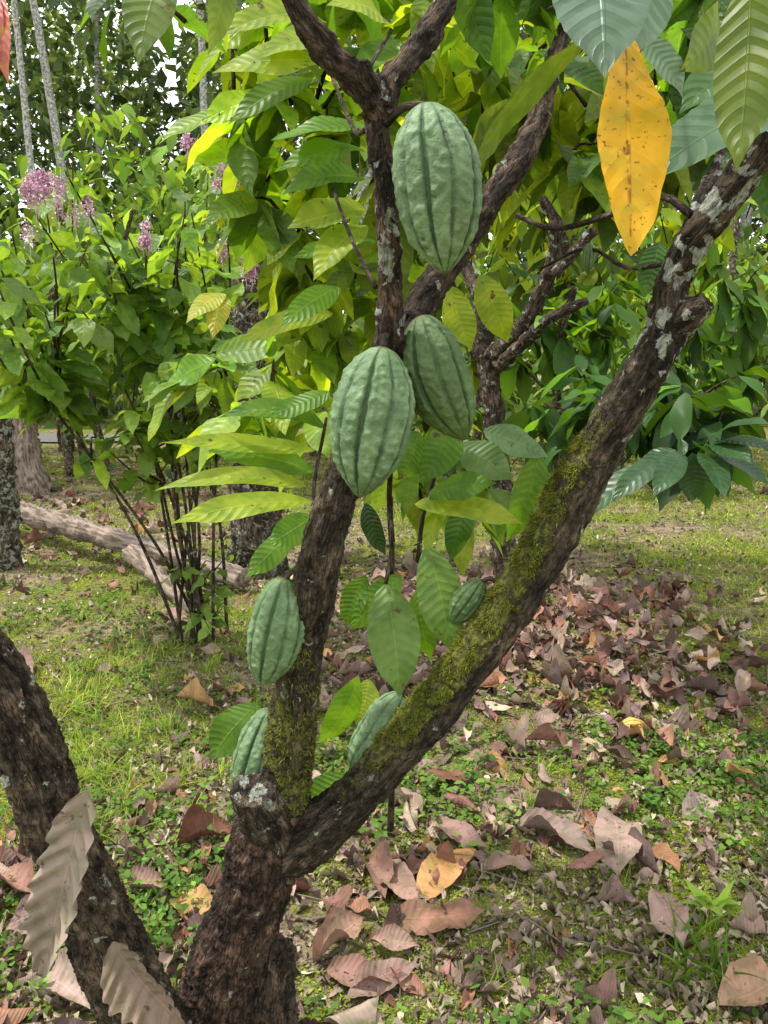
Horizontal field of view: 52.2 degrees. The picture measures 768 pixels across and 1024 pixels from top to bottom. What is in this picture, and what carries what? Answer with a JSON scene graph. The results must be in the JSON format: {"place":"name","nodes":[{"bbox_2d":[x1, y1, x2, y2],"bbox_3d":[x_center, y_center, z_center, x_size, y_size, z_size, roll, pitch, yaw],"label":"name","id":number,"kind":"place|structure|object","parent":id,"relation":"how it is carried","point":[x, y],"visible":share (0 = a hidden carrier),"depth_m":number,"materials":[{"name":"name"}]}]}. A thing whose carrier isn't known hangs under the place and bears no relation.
{"place":"outdoors","nodes":[
{"label":"outdoors","id":0,"kind":"place"},
{"bbox_2d":[12,433,119,441],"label":"gravel path","id":1,"kind":"structure","parent":0,"point":[50,437],"depth_m":13.90,"materials":[{"name":"grey gravel"}]},
{"bbox_2d":[0,0,766,351],"label":"sky","id":2,"kind":"structure","parent":0,"point":[171,81],"materials":[{"name":"white"}]},
{"bbox_2d":[0,358,767,1023],"bbox_3d":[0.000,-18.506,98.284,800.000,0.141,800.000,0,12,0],"label":"ground","id":3,"kind":"structure","parent":0,"point":[358,554],"depth_m":3.57,"materials":[{"name":"green plant"}]},
{"bbox_2d":[0,349,23,571],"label":"tree trunk","id":4,"kind":"object","parent":3,"relation":"on","point":[11,544],"visible":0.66,"depth_m":5.45,"materials":[{"name":"grey plant"}]},
{"bbox_2d":[12,399,54,495],"bbox_3d":[-3.862,-0.716,8.539,0.524,1.208,0.502,11,16,44],"label":"trunk","id":5,"kind":"object","parent":3,"relation":"on","point":[33,475],"visible":0.49,"depth_m":8.47,"materials":[{"name":"brown wood"}]},
{"bbox_2d":[48,293,75,451],"bbox_3d":[-4.951,-2.085,12.005,0.275,2.500,0.269,0,12,0],"label":"tree trunk","id":6,"kind":"object","parent":3,"relation":"on","point":[59,439],"visible":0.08,"depth_m":12.11,"materials":[{"name":"brown plant"}]},
{"bbox_2d":[0,132,263,645],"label":"flowering shrub","id":7,"kind":"object","parent":3,"relation":"on","point":[146,337],"visible":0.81,"depth_m":3.30,"materials":[{"name":"green plant"}]},
{"bbox_2d":[19,501,251,587],"bbox_3d":[-2.342,0.121,5.937,3.686,0.292,0.226,9,14,36],"label":"fallen log","id":8,"kind":"object","parent":3,"relation":"on","point":[57,522],"visible":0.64,"depth_m":5.64,"materials":[{"name":"wood"}]},
{"bbox_2d":[226,168,289,579],"bbox_3d":[-0.878,-0.885,5.219,0.432,2.854,0.441,0,12,0],"label":"trunk","id":9,"kind":"object","parent":3,"relation":"on","point":[254,532],"visible":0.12,"depth_m":5.25,"materials":[{"name":"brown plant"}]},
{"bbox_2d":[0,0,767,1023],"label":"cocoa tree","id":10,"kind":"object","parent":3,"relation":"on","point":[496,88],"visible":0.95,"depth_m":1.33,"materials":[{"name":"green plant"}]},
{"bbox_2d":[0,0,10,83],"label":"young red cocoa leaf","id":11,"kind":"object","parent":10,"relation":"attached to","point":[5,34],"visible":1,"depth_m":1.42,"materials":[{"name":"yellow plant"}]},
{"bbox_2d":[229,707,269,787],"bbox_3d":[-0.233,0.447,1.457,0.108,0.216,0.097,-4,12,-18],"label":"cocoa pod","id":12,"kind":"object","parent":10,"relation":"attached to","point":[247,757],"visible":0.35,"depth_m":1.42,"materials":[{"name":"green plant"}]},
{"bbox_2d":[246,569,304,685],"bbox_3d":[-0.178,0.194,1.305,0.102,0.205,0.097,0,12,0],"label":"cocoa pod","id":13,"kind":"object","parent":10,"relation":"attached to","point":[275,635],"visible":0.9,"depth_m":1.27,"materials":[{"name":"green plant"}]},
{"bbox_2d":[329,332,415,497],"bbox_3d":[-0.017,-0.133,1.081,0.119,0.228,0.118,0,12,0],"label":"cocoa pod","id":14,"kind":"object","parent":10,"relation":"attached to","point":[372,413],"visible":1,"depth_m":1.04,"materials":[{"name":"green plant"}]},
{"bbox_2d":[348,691,413,768],"bbox_3d":[0.004,0.402,1.449,0.144,0.172,0.106,0,12,0],"label":"cocoa pod","id":15,"kind":"object","parent":10,"relation":"attached to","point":[379,711],"visible":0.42,"depth_m":1.42,"materials":[{"name":"green plant"}]},
{"bbox_2d":[383,101,482,273],"bbox_3d":[0.058,-0.390,0.941,0.122,0.202,0.110,0,12,0],"label":"cocoa pod","id":16,"kind":"object","parent":10,"relation":"attached to","point":[436,176],"visible":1,"depth_m":0.91,"materials":[{"name":"green plant"}]},
{"bbox_2d":[402,309,475,439],"bbox_3d":[0.076,-0.197,1.129,0.115,0.187,0.100,0,12,0],"label":"cocoa pod","id":17,"kind":"object","parent":10,"relation":"attached to","point":[434,361],"visible":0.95,"depth_m":1.09,"materials":[{"name":"green plant"}]},
{"bbox_2d":[448,577,495,623],"bbox_3d":[0.154,0.151,1.337,0.088,0.084,0.052,0,12,0],"label":"cocoa pod","id":18,"kind":"object","parent":10,"relation":"attached to","point":[467,599],"visible":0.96,"depth_m":1.32,"materials":[{"name":"green plant"}]},
{"bbox_2d":[581,228,594,273],"bbox_3d":[0.350,-0.445,1.338,0.023,0.076,0.022,0,12,0],"label":"cocoa pod","id":19,"kind":"object","parent":10,"relation":"attached to","point":[588,257],"visible":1,"depth_m":1.33,"materials":[{"name":"green plant"}]},
{"bbox_2d":[0,439,767,1023],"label":"leaf litter","id":20,"kind":"object","parent":3,"relation":"on","point":[442,865],"visible":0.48,"depth_m":2.48,"materials":[{"name":"brown plant"}]},
{"bbox_2d":[617,717,643,735],"bbox_3d":[0.978,0.851,3.102,0.118,0.073,0.074,0,12,0],"label":"fallen leaf","id":21,"kind":"object","parent":20,"relation":"on","point":[631,721],"visible":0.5,"depth_m":3.08,"materials":[{"name":"yellow plant"}]},
{"bbox_2d":[0,0,767,407],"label":"distant forest","id":22,"kind":"object","parent":3,"relation":"on","point":[74,98],"visible":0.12,"depth_m":20.12,"materials":[{"name":"green plant"}]},
{"bbox_2d":[0,93,767,428],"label":"background shrubs","id":23,"kind":"object","parent":3,"relation":"on","point":[152,167],"visible":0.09,"depth_m":8.86,"materials":[{"name":"green plant"}]},
{"bbox_2d":[0,0,767,417],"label":"distant tree trunks","id":24,"kind":"object","parent":3,"relation":"on","point":[48,88],"visible":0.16,"depth_m":17.27,"materials":[{"name":"grey plant"}]},
{"bbox_2d":[0,453,767,1023],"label":"ground weeds","id":25,"kind":"object","parent":3,"relation":"on","point":[620,1011],"visible":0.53,"depth_m":2.65,"materials":[{"name":"green plant"}]},
{"bbox_2d":[4,518,767,1023],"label":"fallen twigs","id":26,"kind":"object","parent":3,"relation":"on","point":[428,816],"depth_m":2.98,"materials":[{"name":"brown wood"}]},
{"bbox_2d":[49,207,739,476],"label":"background shrub stems","id":27,"kind":"object","parent":3,"relation":"on","point":[66,447],"visible":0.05,"depth_m":9.53,"materials":[{"name":"green plant"}]},
{"bbox_2d":[217,694,767,1023],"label":"moss carpet","id":28,"kind":"object","parent":3,"relation":"on","point":[565,862],"visible":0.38,"depth_m":2.21,"materials":[{"name":"green moss"}]},
{"bbox_2d":[277,0,767,579],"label":"cocoa tree","id":29,"kind":"object","parent":3,"relation":"on","point":[687,442],"visible":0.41,"depth_m":3.89,"materials":[{"name":"green plant"}]},
{"bbox_2d":[639,878,765,1002],"bbox_3d":[0.787,1.048,1.922,0.288,0.187,0.414,5,13,24],"label":"grass tuft","id":30,"kind":"object","parent":3,"relation":"on","point":[720,902],"visible":0.98,"depth_m":1.97,"materials":[{"name":"green plant"}]}
]}

